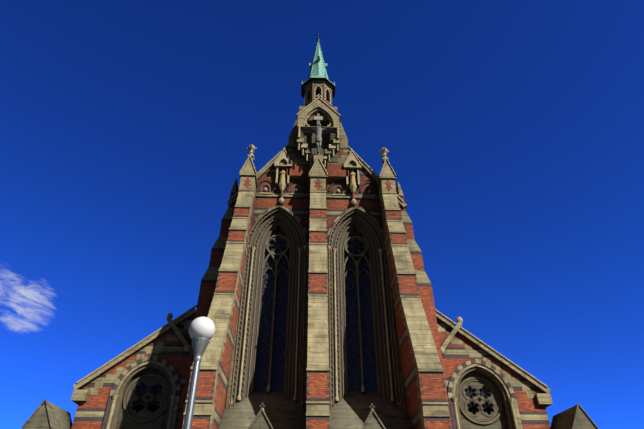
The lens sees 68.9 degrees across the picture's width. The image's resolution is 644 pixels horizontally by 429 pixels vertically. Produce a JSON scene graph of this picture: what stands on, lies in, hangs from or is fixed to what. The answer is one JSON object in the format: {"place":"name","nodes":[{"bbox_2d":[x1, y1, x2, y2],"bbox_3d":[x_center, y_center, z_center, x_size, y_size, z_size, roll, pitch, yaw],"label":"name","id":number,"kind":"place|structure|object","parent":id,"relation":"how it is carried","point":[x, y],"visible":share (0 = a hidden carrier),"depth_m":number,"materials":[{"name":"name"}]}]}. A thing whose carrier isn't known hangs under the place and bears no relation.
{"place":"outdoors","nodes":[
{"label":"outdoors","id":0,"kind":"place"},
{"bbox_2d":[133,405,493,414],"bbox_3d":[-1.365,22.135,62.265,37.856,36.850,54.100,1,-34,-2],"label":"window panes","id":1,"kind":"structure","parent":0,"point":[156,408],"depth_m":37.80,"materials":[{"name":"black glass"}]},
{"bbox_2d":[0,0,643,428],"label":"sky","id":2,"kind":"structure","parent":0,"point":[512,131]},
{"label":"ground","id":3,"kind":"structure","parent":0,"visible":0},
{"bbox_2d":[22,399,71,428],"bbox_3d":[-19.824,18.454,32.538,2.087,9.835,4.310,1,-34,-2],"label":"roof","id":4,"kind":"structure","parent":3,"relation":"on","point":[46,414],"depth_m":33.25,"materials":[{"name":"beige stone"}]},
{"bbox_2d":[71,305,196,428],"bbox_3d":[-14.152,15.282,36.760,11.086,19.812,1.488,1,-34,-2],"label":"aisle","id":5,"kind":"object","parent":3,"relation":"on","point":[148,371],"visible":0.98,"depth_m":37.74,"materials":[{"name":"red brick"}]},
{"bbox_2d":[183,317,214,428],"bbox_3d":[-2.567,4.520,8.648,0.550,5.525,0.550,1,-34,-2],"label":"street lamp post","id":6,"kind":"object","parent":3,"relation":"on","point":[201,331],"visible":1,"depth_m":9.73,"materials":[{"name":"grey metal"}]},
{"bbox_2d":[177,179,238,428],"bbox_3d":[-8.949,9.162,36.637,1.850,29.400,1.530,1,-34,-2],"label":"buttress","id":7,"kind":"structure","parent":3,"relation":"on","point":[208,286],"depth_m":38.28,"materials":[{"name":"red brick"}]},
{"bbox_2d":[182,145,257,428],"bbox_3d":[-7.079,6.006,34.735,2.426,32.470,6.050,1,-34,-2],"label":"buttress","id":8,"kind":"structure","parent":3,"relation":"on","point":[211,392],"depth_m":33.82,"materials":[{"name":"beige stone"}]},
{"bbox_2d":[225,152,405,406],"bbox_3d":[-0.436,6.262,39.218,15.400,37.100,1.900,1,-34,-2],"label":"wall","id":9,"kind":"structure","parent":3,"relation":"on","point":[300,209],"depth_m":43.19,"materials":[{"name":"red brick"}]},
{"bbox_2d":[219,204,308,428],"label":"window","id":10,"kind":"structure","parent":9,"relation":"attached to","point":[268,366],"depth_m":37.06,"materials":[{"name":"beige stone"}]},
{"bbox_2d":[227,144,406,208],"bbox_3d":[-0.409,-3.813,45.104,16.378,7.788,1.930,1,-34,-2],"label":"gable dressings","id":11,"kind":"structure","parent":9,"relation":"attached to","point":[281,161],"depth_m":44.20,"materials":[{"name":"beige stone"}]},
{"bbox_2d":[286,106,348,179],"bbox_3d":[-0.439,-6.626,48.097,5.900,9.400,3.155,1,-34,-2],"label":"gable turret","id":12,"kind":"object","parent":9,"relation":"on","point":[334,170],"visible":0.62,"depth_m":45.01,"materials":[{"name":"red brick"}]},
{"bbox_2d":[296,94,340,166],"bbox_3d":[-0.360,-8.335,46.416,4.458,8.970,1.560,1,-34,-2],"label":"crucifix niche","id":13,"kind":"object","parent":12,"relation":"attached to","point":[307,147],"visible":0.92,"depth_m":46.30,"materials":[{"name":"beige stone"}]},
{"bbox_2d":[301,113,335,154],"bbox_3d":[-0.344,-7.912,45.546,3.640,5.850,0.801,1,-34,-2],"label":"crucifix","id":14,"kind":"object","parent":13,"relation":"in","point":[318,130],"visible":0.88,"depth_m":45.82,"materials":[{"name":"grey stone"}]},
{"bbox_2d":[302,78,334,106],"bbox_3d":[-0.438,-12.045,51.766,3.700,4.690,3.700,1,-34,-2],"label":"belfry","id":15,"kind":"object","parent":12,"relation":"on","point":[323,88],"visible":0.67,"depth_m":51.62,"materials":[{"name":"beige stone"}]},
{"bbox_2d":[301,33,334,98],"bbox_3d":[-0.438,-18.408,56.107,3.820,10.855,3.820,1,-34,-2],"label":"spire","id":16,"kind":"structure","parent":15,"relation":"on","point":[318,66],"depth_m":54.37,"materials":[{"name":"green metal"}]},
{"bbox_2d":[327,206,412,428],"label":"window","id":17,"kind":"structure","parent":9,"relation":"attached to","point":[365,367],"depth_m":37.35,"materials":[{"name":"beige stone"}]},
{"bbox_2d":[248,402,385,428],"bbox_3d":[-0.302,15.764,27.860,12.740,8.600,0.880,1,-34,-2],"label":"gables","id":18,"kind":"structure","parent":3,"relation":"on","point":[262,421],"depth_m":29.33,"materials":[{"name":"beige stone"}]},
{"bbox_2d":[306,157,329,428],"bbox_3d":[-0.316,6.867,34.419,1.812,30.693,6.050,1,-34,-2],"label":"buttress","id":19,"kind":"structure","parent":3,"relation":"on","point":[318,403],"depth_m":33.48,"materials":[{"name":"beige stone"}]},
{"bbox_2d":[377,148,450,428],"bbox_3d":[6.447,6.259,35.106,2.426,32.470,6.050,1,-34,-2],"label":"buttress","id":20,"kind":"structure","parent":3,"relation":"on","point":[427,403],"depth_m":33.38,"materials":[{"name":"beige stone"}]},
{"bbox_2d":[396,182,451,428],"bbox_3d":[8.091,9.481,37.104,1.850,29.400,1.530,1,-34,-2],"label":"buttress","id":21,"kind":"structure","parent":3,"relation":"on","point":[425,289],"depth_m":38.84,"materials":[{"name":"red brick"}]},
{"bbox_2d":[435,309,552,428],"bbox_3d":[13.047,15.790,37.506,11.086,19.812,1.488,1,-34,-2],"label":"aisle","id":22,"kind":"object","parent":3,"relation":"on","point":[479,374],"visible":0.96,"depth_m":38.60,"materials":[{"name":"red brick"}]},
{"bbox_2d":[551,403,598,428],"bbox_3d":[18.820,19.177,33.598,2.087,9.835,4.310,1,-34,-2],"label":"roof","id":23,"kind":"structure","parent":3,"relation":"on","point":[576,416],"depth_m":34.43,"materials":[{"name":"beige stone"}]}
]}

